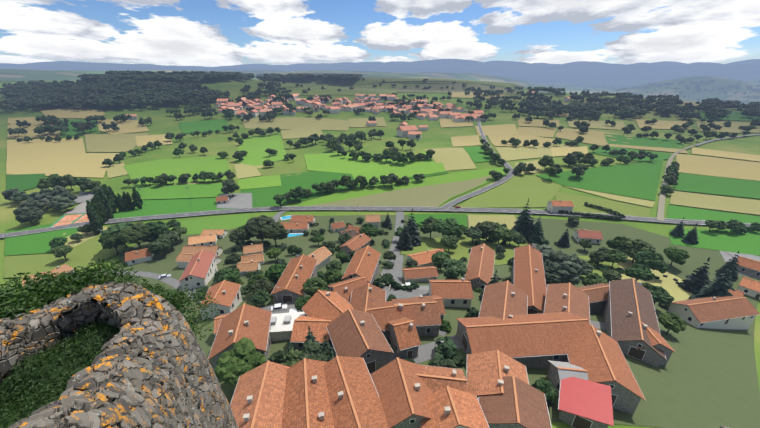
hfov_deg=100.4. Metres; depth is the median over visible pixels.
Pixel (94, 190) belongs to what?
tree
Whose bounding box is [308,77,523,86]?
mesa top
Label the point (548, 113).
tree
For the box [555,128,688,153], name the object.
field
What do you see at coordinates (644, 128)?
tree
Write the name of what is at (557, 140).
tree
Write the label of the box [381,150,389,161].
tree
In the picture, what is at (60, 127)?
tree
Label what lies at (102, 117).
tree
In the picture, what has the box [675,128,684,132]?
tree
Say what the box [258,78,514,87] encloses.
field
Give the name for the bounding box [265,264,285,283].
tree
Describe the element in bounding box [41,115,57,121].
tree
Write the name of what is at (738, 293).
house
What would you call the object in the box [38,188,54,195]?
tree
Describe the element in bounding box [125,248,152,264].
house
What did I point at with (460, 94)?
field
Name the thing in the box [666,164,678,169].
tree
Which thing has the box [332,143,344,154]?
tree
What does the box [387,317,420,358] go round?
house
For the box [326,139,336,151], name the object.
tree
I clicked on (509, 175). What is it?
road climb
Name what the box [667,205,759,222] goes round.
field
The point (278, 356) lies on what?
tree
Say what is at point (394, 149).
tree
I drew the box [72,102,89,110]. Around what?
tree
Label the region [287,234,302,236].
swimming pool water
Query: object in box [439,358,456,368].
tree
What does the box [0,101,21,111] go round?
tree
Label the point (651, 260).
tree
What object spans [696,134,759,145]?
road
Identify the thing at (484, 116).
tree
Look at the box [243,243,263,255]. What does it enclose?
house
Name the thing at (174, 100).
tree
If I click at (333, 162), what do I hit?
field
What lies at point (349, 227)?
house
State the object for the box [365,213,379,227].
house
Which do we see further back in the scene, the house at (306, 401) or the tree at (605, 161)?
the tree at (605, 161)
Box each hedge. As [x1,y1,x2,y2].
[388,274,412,290]
[558,210,623,219]
[584,202,625,217]
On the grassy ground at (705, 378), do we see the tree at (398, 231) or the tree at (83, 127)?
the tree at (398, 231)
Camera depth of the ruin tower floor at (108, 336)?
10.21 m
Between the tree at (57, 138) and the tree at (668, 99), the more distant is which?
the tree at (668, 99)
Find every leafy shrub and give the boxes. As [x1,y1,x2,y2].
[0,271,55,291]
[0,271,83,319]
[29,258,139,307]
[34,380,67,404]
[114,273,170,299]
[153,284,219,340]
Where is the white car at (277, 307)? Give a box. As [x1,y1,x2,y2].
[271,303,286,311]
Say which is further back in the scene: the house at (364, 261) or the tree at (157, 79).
the tree at (157, 79)
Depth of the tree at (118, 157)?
301.26 m
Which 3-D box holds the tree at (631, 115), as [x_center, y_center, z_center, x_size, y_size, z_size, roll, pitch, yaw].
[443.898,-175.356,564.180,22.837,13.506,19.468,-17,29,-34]
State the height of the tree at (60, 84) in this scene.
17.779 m
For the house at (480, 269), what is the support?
on the grassy ground at (705, 378)
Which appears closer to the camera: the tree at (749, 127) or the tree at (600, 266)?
the tree at (600, 266)
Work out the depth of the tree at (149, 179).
243.26 m
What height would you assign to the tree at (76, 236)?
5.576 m
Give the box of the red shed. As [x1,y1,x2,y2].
[558,377,613,427]
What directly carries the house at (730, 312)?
on the grassy ground at (705, 378)
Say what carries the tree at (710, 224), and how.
on the field at (748, 242)
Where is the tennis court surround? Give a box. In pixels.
[49,213,88,229]
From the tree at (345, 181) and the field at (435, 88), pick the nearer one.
the tree at (345, 181)
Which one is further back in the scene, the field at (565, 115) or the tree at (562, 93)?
the tree at (562, 93)
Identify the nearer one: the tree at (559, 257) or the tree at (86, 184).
the tree at (559, 257)
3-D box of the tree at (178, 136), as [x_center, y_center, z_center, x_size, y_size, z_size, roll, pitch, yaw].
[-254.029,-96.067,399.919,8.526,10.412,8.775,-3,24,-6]
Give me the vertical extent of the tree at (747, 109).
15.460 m
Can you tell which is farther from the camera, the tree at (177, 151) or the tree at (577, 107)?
the tree at (577, 107)
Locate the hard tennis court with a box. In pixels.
[65,202,90,213]
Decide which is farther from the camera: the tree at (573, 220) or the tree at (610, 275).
the tree at (573, 220)
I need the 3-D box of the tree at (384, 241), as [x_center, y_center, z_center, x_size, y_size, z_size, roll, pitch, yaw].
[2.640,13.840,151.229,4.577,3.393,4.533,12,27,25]
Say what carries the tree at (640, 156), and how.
on the terrain ground at (568, 77)
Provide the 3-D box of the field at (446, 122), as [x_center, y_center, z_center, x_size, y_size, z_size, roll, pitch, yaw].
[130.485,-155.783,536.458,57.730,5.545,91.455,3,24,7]
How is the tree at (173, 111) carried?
on the terrain ground at (568, 77)
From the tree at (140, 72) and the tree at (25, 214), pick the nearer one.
the tree at (25, 214)
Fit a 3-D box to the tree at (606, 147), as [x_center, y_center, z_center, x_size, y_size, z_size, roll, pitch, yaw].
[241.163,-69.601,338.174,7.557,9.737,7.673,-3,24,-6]
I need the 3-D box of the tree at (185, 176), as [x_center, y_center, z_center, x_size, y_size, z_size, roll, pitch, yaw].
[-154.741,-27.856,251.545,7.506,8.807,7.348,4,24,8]
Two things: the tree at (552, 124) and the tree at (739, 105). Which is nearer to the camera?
the tree at (552, 124)
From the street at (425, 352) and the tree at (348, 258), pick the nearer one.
the street at (425, 352)
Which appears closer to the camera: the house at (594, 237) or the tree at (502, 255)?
the tree at (502, 255)
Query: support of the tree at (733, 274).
on the grassy ground at (705, 378)
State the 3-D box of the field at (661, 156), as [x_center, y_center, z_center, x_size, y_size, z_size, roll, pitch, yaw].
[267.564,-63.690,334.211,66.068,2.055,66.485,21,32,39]
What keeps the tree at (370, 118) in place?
on the terrain ground at (568, 77)
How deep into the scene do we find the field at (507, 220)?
187.73 m
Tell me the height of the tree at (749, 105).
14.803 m
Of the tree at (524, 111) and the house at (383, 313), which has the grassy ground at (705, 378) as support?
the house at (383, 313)
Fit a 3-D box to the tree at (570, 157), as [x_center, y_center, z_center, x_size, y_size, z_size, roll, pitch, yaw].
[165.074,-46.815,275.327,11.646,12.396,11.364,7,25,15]
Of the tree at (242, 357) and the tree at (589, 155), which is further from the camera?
the tree at (589, 155)
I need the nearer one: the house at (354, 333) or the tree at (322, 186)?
the house at (354, 333)
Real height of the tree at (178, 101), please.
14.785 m
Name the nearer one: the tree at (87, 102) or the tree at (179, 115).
the tree at (179, 115)
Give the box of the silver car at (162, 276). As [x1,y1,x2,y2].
[158,274,170,279]
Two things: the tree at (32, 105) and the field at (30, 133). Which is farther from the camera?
the tree at (32, 105)
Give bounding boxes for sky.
[0,0,759,66]
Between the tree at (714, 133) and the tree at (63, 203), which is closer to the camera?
the tree at (63, 203)
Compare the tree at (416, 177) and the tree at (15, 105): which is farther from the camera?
the tree at (15, 105)
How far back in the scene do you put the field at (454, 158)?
284.56 m
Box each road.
[0,206,750,237]
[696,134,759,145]
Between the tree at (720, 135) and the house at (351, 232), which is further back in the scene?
the tree at (720, 135)
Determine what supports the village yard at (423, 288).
on the grassy ground at (705, 378)
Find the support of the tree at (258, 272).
on the grassy ground at (705, 378)
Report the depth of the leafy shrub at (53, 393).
9.59 m
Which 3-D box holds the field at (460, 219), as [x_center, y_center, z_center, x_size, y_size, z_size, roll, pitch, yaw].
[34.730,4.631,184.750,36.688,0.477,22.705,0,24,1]
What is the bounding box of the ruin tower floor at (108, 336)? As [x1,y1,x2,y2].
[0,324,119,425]
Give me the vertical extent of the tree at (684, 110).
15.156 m
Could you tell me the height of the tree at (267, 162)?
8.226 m
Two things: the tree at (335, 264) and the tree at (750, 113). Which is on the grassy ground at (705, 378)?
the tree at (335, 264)
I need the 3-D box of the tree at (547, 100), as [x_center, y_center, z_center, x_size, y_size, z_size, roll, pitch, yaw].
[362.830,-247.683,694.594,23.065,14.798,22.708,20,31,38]
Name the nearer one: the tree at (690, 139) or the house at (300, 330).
the house at (300, 330)
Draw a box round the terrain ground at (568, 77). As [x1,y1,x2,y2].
[0,59,759,427]
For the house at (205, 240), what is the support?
on the grassy ground at (705, 378)
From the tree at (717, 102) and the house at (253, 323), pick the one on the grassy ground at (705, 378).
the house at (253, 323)
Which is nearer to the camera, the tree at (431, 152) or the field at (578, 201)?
the field at (578, 201)
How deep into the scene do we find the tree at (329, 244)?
140.12 m
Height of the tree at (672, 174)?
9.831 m
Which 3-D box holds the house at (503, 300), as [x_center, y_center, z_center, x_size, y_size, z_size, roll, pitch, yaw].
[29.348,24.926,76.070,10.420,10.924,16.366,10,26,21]
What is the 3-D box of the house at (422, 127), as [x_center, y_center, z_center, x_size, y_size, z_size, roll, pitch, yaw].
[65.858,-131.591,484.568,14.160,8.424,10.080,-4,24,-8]
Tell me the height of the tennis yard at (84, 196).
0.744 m
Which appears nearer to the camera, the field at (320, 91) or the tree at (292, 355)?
the tree at (292, 355)
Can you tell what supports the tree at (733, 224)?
on the field at (748, 242)
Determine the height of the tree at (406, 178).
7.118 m
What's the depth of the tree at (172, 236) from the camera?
153.48 m
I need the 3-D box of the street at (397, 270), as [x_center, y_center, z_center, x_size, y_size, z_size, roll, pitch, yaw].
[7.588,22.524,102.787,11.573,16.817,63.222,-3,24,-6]
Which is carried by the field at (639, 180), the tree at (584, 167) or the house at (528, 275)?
the tree at (584, 167)
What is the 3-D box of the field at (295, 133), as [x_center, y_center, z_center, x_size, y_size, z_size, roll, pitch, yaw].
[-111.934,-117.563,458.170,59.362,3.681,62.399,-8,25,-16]
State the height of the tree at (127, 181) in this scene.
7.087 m
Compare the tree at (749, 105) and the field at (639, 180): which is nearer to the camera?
the field at (639, 180)
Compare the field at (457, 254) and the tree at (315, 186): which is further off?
the tree at (315, 186)
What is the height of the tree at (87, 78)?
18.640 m
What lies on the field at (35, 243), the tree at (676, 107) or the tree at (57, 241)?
the tree at (57, 241)
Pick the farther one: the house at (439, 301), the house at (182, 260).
the house at (182, 260)
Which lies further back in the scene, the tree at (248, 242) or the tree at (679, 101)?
the tree at (679, 101)
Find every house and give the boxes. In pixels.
[22,271,46,285]
[49,264,73,278]
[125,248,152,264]
[126,114,137,119]
[175,253,220,267]
[178,249,217,290]
[181,244,222,255]
[188,233,217,245]
[196,280,241,319]
[201,229,227,237]
[208,303,271,369]
[214,313,229,334]
[216,196,228,203]
[217,99,228,102]
[228,103,240,106]
[230,360,288,427]
[237,260,260,275]
[241,253,263,264]
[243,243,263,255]
[248,109,258,116]
[251,106,263,112]
[260,109,272,116]
[270,254,317,303]
[271,102,282,107]
[280,222,308,232]
[282,108,290,114]
[282,358,333,427]
[290,215,314,223]
[290,316,330,350]
[301,290,353,346]
[303,100,311,106]
[308,246,331,268]
[312,102,321,108]
[323,355,388,427]
[326,308,393,372]
[328,106,339,113]
[328,276,367,302]
[330,221,345,231]
[338,229,356,236]
[339,105,347,110]
[340,233,371,254]
[341,245,380,283]
[346,106,352,111]
[346,225,361,234]
[350,283,385,331]
[352,103,363,107]
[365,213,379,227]
[366,121,376,125]
[367,299,418,339]
[370,357,432,427]
[372,107,380,112]
[384,106,395,111]
[386,95,394,100]
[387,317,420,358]
[391,297,441,336]
[396,125,418,137]
[398,122,407,126]
[402,266,438,281]
[404,105,413,108]
[406,249,444,266]
[408,131,421,138]
[412,295,445,321]
[416,113,426,118]
[416,365,466,392]
[418,125,427,130]
[419,386,489,427]
[420,109,429,113]
[428,115,438,119]
[428,278,473,307]
[430,109,438,113]
[439,111,451,118]
[447,104,456,110]
[448,112,460,118]
[452,115,463,121]
[456,312,589,368]
[464,243,494,290]
[466,350,528,397]
[471,113,482,119]
[472,110,483,113]
[478,280,527,319]
[478,375,551,427]
[511,244,546,313]
[544,283,590,324]
[546,200,574,212]
[547,360,588,396]
[566,325,645,414]
[573,229,602,243]
[577,283,608,312]
[590,320,606,329]
[602,278,665,367]
[636,322,675,365]
[668,296,759,329]
[728,289,744,296]
[736,256,759,277]
[738,277,759,299]
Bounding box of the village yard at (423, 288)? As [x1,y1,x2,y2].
[415,286,428,289]
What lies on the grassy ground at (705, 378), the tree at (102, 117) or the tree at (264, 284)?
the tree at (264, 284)
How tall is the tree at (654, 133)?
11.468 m
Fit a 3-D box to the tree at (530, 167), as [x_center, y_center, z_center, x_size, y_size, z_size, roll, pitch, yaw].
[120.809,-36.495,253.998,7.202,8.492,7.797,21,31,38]
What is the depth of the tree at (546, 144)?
358.31 m
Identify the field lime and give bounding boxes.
[237,175,281,189]
[351,163,444,183]
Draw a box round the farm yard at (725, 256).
[720,251,759,278]
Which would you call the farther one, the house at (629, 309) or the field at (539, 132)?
the field at (539, 132)
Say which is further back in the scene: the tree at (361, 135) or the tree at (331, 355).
the tree at (361, 135)
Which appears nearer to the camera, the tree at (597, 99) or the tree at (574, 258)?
the tree at (574, 258)
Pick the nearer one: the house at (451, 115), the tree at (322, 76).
the house at (451, 115)
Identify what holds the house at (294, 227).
on the grassy ground at (705, 378)
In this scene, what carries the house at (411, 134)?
on the terrain ground at (568, 77)
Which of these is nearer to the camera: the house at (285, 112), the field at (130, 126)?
the field at (130, 126)
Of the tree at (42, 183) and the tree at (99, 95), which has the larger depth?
the tree at (99, 95)
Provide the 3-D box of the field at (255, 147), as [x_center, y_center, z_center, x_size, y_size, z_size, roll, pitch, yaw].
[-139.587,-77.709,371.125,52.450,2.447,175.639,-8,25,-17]
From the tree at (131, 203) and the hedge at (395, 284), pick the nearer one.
the hedge at (395, 284)
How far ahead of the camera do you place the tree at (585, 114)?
552.96 m
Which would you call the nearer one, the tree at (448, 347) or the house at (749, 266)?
the tree at (448, 347)
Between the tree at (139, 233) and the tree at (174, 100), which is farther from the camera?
the tree at (174, 100)
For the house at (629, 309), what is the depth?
78.96 m
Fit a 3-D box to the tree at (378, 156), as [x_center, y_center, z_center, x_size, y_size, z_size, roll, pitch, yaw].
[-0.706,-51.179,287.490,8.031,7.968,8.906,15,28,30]
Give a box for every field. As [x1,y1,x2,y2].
[4,223,77,255]
[4,233,124,277]
[6,138,118,177]
[6,173,44,190]
[7,117,34,123]
[7,120,60,137]
[37,108,104,117]
[52,221,71,226]
[58,214,82,221]
[60,119,97,136]
[63,227,107,246]
[78,214,87,219]
[84,133,148,151]
[97,119,148,133]
[106,162,127,177]
[109,198,237,218]
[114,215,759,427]
[123,157,233,184]
[134,183,223,198]
[135,134,171,146]
[165,214,250,234]
[173,182,198,184]
[179,119,229,132]
[234,163,262,178]
[235,134,285,165]
[241,161,447,207]
[242,117,349,130]
[257,164,301,176]
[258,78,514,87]
[281,127,323,138]
[284,85,398,94]
[285,167,506,206]
[304,150,434,173]
[311,175,491,206]
[341,84,517,93]
[348,117,385,126]
[401,235,512,254]
[404,241,527,264]
[407,214,466,227]
[424,148,475,170]
[439,118,472,127]
[450,92,504,98]
[451,135,480,146]
[460,175,561,207]
[463,146,491,162]
[468,215,516,228]
[475,124,517,135]
[487,133,554,145]
[495,144,575,160]
[515,127,556,136]
[515,160,542,174]
[517,119,559,126]
[535,108,568,116]
[536,160,662,200]
[551,146,588,155]
[554,191,650,216]
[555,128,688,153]
[565,186,654,207]
[567,119,625,129]
[578,256,621,281]
[592,146,674,160]
[604,133,683,148]
[618,256,692,301]
[636,119,690,128]
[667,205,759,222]
[669,229,759,255]
[670,191,759,214]
[673,173,759,198]
[676,154,759,180]
[681,101,700,105]
[692,147,759,161]
[696,121,742,132]
[698,111,759,120]
[721,123,759,132]
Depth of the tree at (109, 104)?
587.69 m
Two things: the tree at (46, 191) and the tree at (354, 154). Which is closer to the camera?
the tree at (46, 191)
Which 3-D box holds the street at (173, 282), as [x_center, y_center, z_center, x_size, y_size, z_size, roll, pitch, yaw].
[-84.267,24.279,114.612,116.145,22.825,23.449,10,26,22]
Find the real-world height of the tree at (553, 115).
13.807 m
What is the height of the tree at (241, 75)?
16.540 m
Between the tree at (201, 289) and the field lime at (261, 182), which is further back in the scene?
the field lime at (261, 182)
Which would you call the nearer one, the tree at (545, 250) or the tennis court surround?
the tree at (545, 250)
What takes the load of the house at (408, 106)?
on the terrain ground at (568, 77)
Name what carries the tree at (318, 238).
on the grassy ground at (705, 378)
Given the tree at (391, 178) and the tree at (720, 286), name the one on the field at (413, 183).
the tree at (391, 178)
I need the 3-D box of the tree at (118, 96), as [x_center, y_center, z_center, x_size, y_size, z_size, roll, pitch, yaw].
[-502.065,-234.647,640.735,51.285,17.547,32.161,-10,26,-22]
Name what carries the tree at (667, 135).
on the field at (651, 142)
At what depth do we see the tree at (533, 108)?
597.04 m
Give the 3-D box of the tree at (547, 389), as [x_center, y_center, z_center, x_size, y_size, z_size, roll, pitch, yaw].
[28.539,30.701,54.629,3.556,4.205,3.738,5,24,11]
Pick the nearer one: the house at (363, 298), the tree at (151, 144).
the house at (363, 298)
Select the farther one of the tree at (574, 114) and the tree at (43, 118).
the tree at (574, 114)
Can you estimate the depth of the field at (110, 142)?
391.39 m
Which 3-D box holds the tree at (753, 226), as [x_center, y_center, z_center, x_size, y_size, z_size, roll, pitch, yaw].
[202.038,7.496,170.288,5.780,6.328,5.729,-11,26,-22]
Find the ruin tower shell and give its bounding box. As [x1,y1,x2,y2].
[0,282,237,427]
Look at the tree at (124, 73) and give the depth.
795.66 m
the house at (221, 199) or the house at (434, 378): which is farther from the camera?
the house at (221, 199)
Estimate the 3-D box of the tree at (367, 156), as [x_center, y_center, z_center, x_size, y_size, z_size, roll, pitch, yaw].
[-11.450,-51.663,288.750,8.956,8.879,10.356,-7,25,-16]
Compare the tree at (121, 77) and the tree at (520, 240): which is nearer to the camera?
the tree at (520, 240)
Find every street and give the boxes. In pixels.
[77,270,200,302]
[261,290,428,313]
[272,210,287,222]
[370,335,462,373]
[379,211,403,291]
[391,255,446,335]
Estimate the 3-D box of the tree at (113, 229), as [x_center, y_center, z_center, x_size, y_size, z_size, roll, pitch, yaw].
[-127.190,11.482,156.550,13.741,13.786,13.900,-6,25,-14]
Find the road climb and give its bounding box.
[440,120,514,209]
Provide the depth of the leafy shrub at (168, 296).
16.63 m
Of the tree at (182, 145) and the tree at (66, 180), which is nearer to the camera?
the tree at (66, 180)
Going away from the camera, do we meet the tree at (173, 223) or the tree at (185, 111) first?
the tree at (173, 223)
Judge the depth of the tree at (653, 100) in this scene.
667.07 m
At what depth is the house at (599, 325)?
86.67 m
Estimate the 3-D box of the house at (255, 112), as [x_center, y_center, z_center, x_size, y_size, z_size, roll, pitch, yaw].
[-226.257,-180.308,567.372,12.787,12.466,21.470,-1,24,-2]
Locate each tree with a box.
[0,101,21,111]
[2,188,18,201]
[6,100,32,108]
[7,128,27,137]
[9,191,29,202]
[13,207,42,224]
[16,120,30,127]
[18,201,28,207]
[22,99,50,108]
[23,136,32,141]
[25,102,51,110]
[26,192,39,201]
[28,200,44,208]
[32,193,50,208]
[33,124,58,135]
[33,206,44,220]
[36,115,55,121]
[36,178,55,188]
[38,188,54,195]
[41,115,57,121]
[43,118,68,125]
[45,136,53,140]
[46,174,62,186]
[46,196,60,209]
[47,124,68,134]
[49,237,67,247]
[50,244,72,259]
[51,101,68,107]
[52,186,69,195]
[53,120,67,125]
[53,197,75,211]
[54,136,61,141]
[56,191,76,199]
[58,82,79,86]
[59,174,76,189]
[63,100,75,108]
[69,98,90,102]
[70,121,90,128]
[70,233,82,240]
[71,178,86,191]
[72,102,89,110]
[75,121,88,128]
[77,74,100,77]
[77,123,96,134]
[77,224,92,233]
[80,76,110,82]
[80,179,93,191]
[83,99,114,109]
[85,116,101,122]
[86,200,102,229]
[86,205,100,234]
[89,94,111,97]
[90,199,103,225]
[91,180,101,187]
[91,185,102,193]
[92,76,114,81]
[92,197,105,222]
[93,115,105,123]
[94,194,107,220]
[95,193,108,218]
[98,101,110,110]
[98,188,113,218]
[98,234,122,254]
[99,100,121,109]
[101,222,132,248]
[102,121,119,131]
[102,158,113,165]
[102,184,116,213]
[105,70,132,74]
[108,186,116,207]
[113,114,131,123]
[113,154,123,162]
[114,195,121,211]
[115,75,130,79]
[116,93,144,98]
[117,72,156,74]
[117,193,125,211]
[117,221,152,249]
[123,179,131,185]
[123,191,130,209]
[126,100,139,107]
[126,192,134,209]
[128,149,135,156]
[129,71,159,74]
[130,99,147,108]
[131,77,156,80]
[131,178,138,185]
[132,187,141,208]
[133,149,143,153]
[134,92,156,95]
[137,75,169,82]
[138,117,151,125]
[139,98,162,108]
[140,176,146,185]
[141,145,147,150]
[142,74,170,76]
[143,82,164,86]
[145,220,169,241]
[146,142,155,148]
[146,177,153,185]
[147,238,171,256]
[151,175,166,185]
[153,140,161,147]
[157,230,178,248]
[158,97,177,106]
[159,173,168,184]
[160,75,187,82]
[162,96,184,105]
[165,132,174,139]
[166,108,180,115]
[166,219,180,227]
[168,175,176,183]
[169,76,200,83]
[171,226,186,240]
[173,148,183,157]
[174,113,184,119]
[175,98,186,106]
[175,134,182,139]
[178,71,216,74]
[178,142,186,150]
[179,173,190,182]
[182,74,213,81]
[183,109,198,115]
[184,106,201,112]
[188,77,206,82]
[188,83,203,88]
[189,144,197,151]
[191,91,213,96]
[192,173,197,179]
[195,286,207,298]
[198,171,207,182]
[200,95,220,100]
[200,147,207,154]
[201,104,210,107]
[201,111,217,118]
[202,73,222,80]
[202,107,215,111]
[206,172,217,182]
[208,73,232,79]
[214,270,221,280]
[215,337,265,384]
[216,91,229,98]
[217,151,228,157]
[217,172,223,178]
[218,268,240,281]
[219,72,239,78]
[221,180,239,196]
[224,170,235,178]
[225,252,240,266]
[226,74,246,79]
[226,111,240,119]
[228,124,235,131]
[229,229,246,247]
[231,76,249,81]
[232,151,243,157]
[233,278,243,283]
[235,138,243,143]
[235,154,243,161]
[236,224,254,239]
[240,114,249,121]
[241,285,252,294]
[242,302,256,306]
[245,215,274,242]
[245,240,253,245]
[245,271,253,276]
[247,275,269,289]
[251,277,273,292]
[251,290,269,306]
[253,270,262,274]
[255,127,262,135]
[259,114,266,121]
[260,76,280,82]
[260,221,288,245]
[263,159,273,166]
[263,241,270,246]
[264,113,275,120]
[265,148,272,155]
[265,247,281,259]
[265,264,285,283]
[266,127,274,132]
[268,350,284,362]
[272,107,282,112]
[273,194,285,206]
[275,255,283,264]
[279,258,287,265]
[283,193,290,202]
[283,341,293,362]
[283,349,301,366]
[286,140,292,148]
[287,245,297,253]
[288,189,297,200]
[291,186,306,200]
[293,142,301,147]
[294,247,302,254]
[294,296,310,311]
[297,339,330,361]
[301,74,315,79]
[301,107,310,112]
[301,137,310,146]
[302,277,328,295]
[302,326,320,349]
[305,188,311,195]
[307,136,316,145]
[310,134,319,143]
[310,229,319,235]
[311,234,323,245]
[312,183,318,193]
[317,182,326,192]
[318,74,336,79]
[319,228,325,234]
[322,269,342,283]
[322,335,335,361]
[323,133,333,140]
[324,241,335,248]
[325,181,335,190]
[325,260,341,269]
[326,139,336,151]
[329,74,342,79]
[332,137,340,143]
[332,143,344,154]
[332,179,339,186]
[335,250,346,258]
[338,232,352,243]
[339,76,357,80]
[339,133,346,141]
[339,175,350,189]
[340,76,362,81]
[340,255,350,261]
[344,140,353,150]
[346,180,357,188]
[350,151,358,158]
[354,143,362,151]
[355,175,366,187]
[356,132,366,141]
[357,217,363,222]
[358,151,365,160]
[359,180,367,187]
[359,223,379,237]
[362,153,371,160]
[367,131,374,139]
[368,116,375,120]
[369,176,378,186]
[372,277,386,286]
[374,153,382,160]
[375,130,383,138]
[380,175,387,185]
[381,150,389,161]
[381,239,389,244]
[381,275,390,285]
[382,261,393,269]
[383,213,391,227]
[383,251,395,260]
[385,141,393,148]
[386,173,397,186]
[386,294,396,300]
[388,150,395,161]
[389,146,398,151]
[390,113,398,120]
[391,152,400,160]
[394,226,404,236]
[395,178,403,183]
[395,221,413,250]
[397,139,406,148]
[397,153,407,162]
[402,175,409,183]
[402,208,421,246]
[406,139,415,149]
[406,151,414,161]
[406,258,417,267]
[407,113,414,117]
[410,281,419,289]
[413,174,420,181]
[416,153,424,158]
[420,216,437,237]
[424,153,432,158]
[426,149,435,159]
[428,352,443,366]
[431,251,450,269]
[433,218,463,237]
[434,336,457,358]
[439,320,451,331]
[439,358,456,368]
[440,235,458,251]
[443,258,467,277]
[445,277,458,279]
[451,352,464,365]
[459,224,467,231]
[464,226,481,243]
[466,307,478,317]
[474,287,482,292]
[475,221,499,241]
[478,270,498,299]
[480,114,487,121]
[480,144,488,151]
[484,149,493,157]
[488,101,499,105]
[488,112,496,119]
[488,225,510,244]
[489,170,496,178]
[491,154,499,163]
[493,172,502,179]
[495,244,505,253]
[497,159,505,165]
[497,252,504,258]
[501,105,509,110]
[501,229,519,244]
[507,257,513,264]
[512,113,519,117]
[512,139,520,145]
[512,168,521,172]
[512,198,531,238]
[513,219,522,234]
[513,234,525,246]
[515,162,526,173]
[519,101,530,108]
[520,109,532,114]
[523,140,530,145]
[524,214,534,241]
[525,103,540,108]
[525,116,532,121]
[526,96,537,100]
[526,163,535,171]
[526,214,544,244]
[527,86,554,92]
[528,111,544,117]
[530,106,541,111]
[530,139,538,147]
[531,383,553,403]
[535,105,551,110]
[535,244,554,260]
[535,378,556,399]
[536,96,549,101]
[536,110,551,119]
[538,155,553,170]
[539,98,551,103]
[540,239,547,244]
[541,103,555,110]
[543,119,550,127]
[543,141,551,146]
[543,250,568,264]
[543,260,568,283]
[544,111,555,117]
[545,166,556,179]
[549,122,555,126]
[550,107,562,116]
[551,105,566,111]
[552,100,562,104]
[552,138,561,145]
[552,164,562,173]
[556,91,565,96]
[558,226,569,247]
[560,261,582,284]
[562,108,571,115]
[562,153,577,166]
[566,254,584,271]
[567,106,585,111]
[568,215,579,224]
[569,111,581,119]
[569,140,577,145]
[570,95,581,101]
[571,165,584,178]
[572,151,584,159]
[575,136,583,143]
[575,164,587,176]
[577,111,589,119]
[579,126,587,133]
[579,240,591,249]
[580,90,593,95]
[580,96,593,102]
[580,259,592,275]
[581,110,597,119]
[581,158,590,163]
[582,153,594,158]
[582,273,606,285]
[588,159,597,165]
[589,144,598,150]
[589,251,606,264]
[594,97,605,102]
[594,106,603,111]
[594,263,606,269]
[598,247,608,250]
[599,105,618,112]
[600,103,618,111]
[600,159,609,165]
[601,144,609,150]
[602,269,621,282]
[605,249,627,267]
[606,236,627,250]
[608,149,618,154]
[609,111,626,118]
[616,148,627,154]
[616,155,627,163]
[616,267,624,272]
[617,93,629,99]
[619,105,639,110]
[620,107,640,115]
[622,112,635,119]
[623,158,630,163]
[623,239,655,262]
[624,264,654,280]
[627,124,635,129]
[627,151,637,156]
[631,109,646,117]
[633,94,643,99]
[634,104,652,110]
[634,251,668,272]
[637,154,645,162]
[638,103,652,111]
[640,126,648,133]
[641,282,653,288]
[646,98,662,103]
[646,286,673,304]
[647,153,657,161]
[649,131,658,136]
[656,95,669,98]
[656,100,674,103]
[657,97,674,101]
[658,301,670,310]
[658,312,685,333]
[660,109,672,116]
[660,185,674,193]
[662,107,679,116]
[662,171,678,179]
[663,246,689,265]
[664,133,671,139]
[664,175,677,185]
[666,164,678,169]
[666,167,678,175]
[669,218,684,237]
[670,124,681,132]
[673,105,688,111]
[674,99,687,105]
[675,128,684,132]
[677,136,685,143]
[678,112,687,118]
[678,258,710,294]
[681,108,694,111]
[681,223,698,244]
[682,111,700,120]
[686,112,701,120]
[686,137,694,141]
[689,262,735,298]
[692,105,703,110]
[694,134,702,140]
[695,101,711,104]
[698,104,712,111]
[701,126,710,130]
[703,131,712,139]
[705,220,721,231]
[706,111,717,116]
[707,123,714,127]
[708,111,726,120]
[708,115,716,119]
[710,131,717,138]
[711,101,723,104]
[712,103,731,109]
[714,220,726,230]
[715,251,739,281]
[716,133,724,138]
[725,219,743,232]
[728,100,740,104]
[729,133,737,139]
[730,103,746,110]
[734,103,751,108]
[737,107,759,113]
[738,224,747,232]
[740,110,758,117]
[747,125,754,129]
[747,222,759,231]
[750,119,759,125]
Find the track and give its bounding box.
[657,145,695,220]
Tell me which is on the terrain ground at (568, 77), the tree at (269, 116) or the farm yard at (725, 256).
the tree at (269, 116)
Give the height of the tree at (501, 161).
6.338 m
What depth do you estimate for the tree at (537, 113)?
556.10 m
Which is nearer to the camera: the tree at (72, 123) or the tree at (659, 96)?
the tree at (72, 123)
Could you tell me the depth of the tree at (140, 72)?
814.55 m
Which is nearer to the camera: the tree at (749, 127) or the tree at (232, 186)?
the tree at (232, 186)
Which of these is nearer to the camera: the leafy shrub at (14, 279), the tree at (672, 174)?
the leafy shrub at (14, 279)
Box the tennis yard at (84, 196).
[74,191,94,202]
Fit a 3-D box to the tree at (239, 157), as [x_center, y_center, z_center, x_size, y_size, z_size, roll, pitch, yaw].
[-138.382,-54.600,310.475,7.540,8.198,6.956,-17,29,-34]
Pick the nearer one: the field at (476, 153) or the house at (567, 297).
the house at (567, 297)
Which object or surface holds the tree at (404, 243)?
on the grassy ground at (705, 378)
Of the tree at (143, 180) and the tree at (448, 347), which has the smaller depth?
the tree at (448, 347)
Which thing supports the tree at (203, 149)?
on the terrain ground at (568, 77)
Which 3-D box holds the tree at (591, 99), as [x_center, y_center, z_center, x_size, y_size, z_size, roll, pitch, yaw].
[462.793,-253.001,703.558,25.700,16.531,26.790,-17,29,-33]
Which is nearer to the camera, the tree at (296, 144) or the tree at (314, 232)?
the tree at (314, 232)
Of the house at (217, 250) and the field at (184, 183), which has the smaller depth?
the house at (217, 250)
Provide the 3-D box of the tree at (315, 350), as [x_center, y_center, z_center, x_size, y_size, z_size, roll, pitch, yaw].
[-12.237,27.095,58.088,6.149,6.413,6.232,4,24,9]
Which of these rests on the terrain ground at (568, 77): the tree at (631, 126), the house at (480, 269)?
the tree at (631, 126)

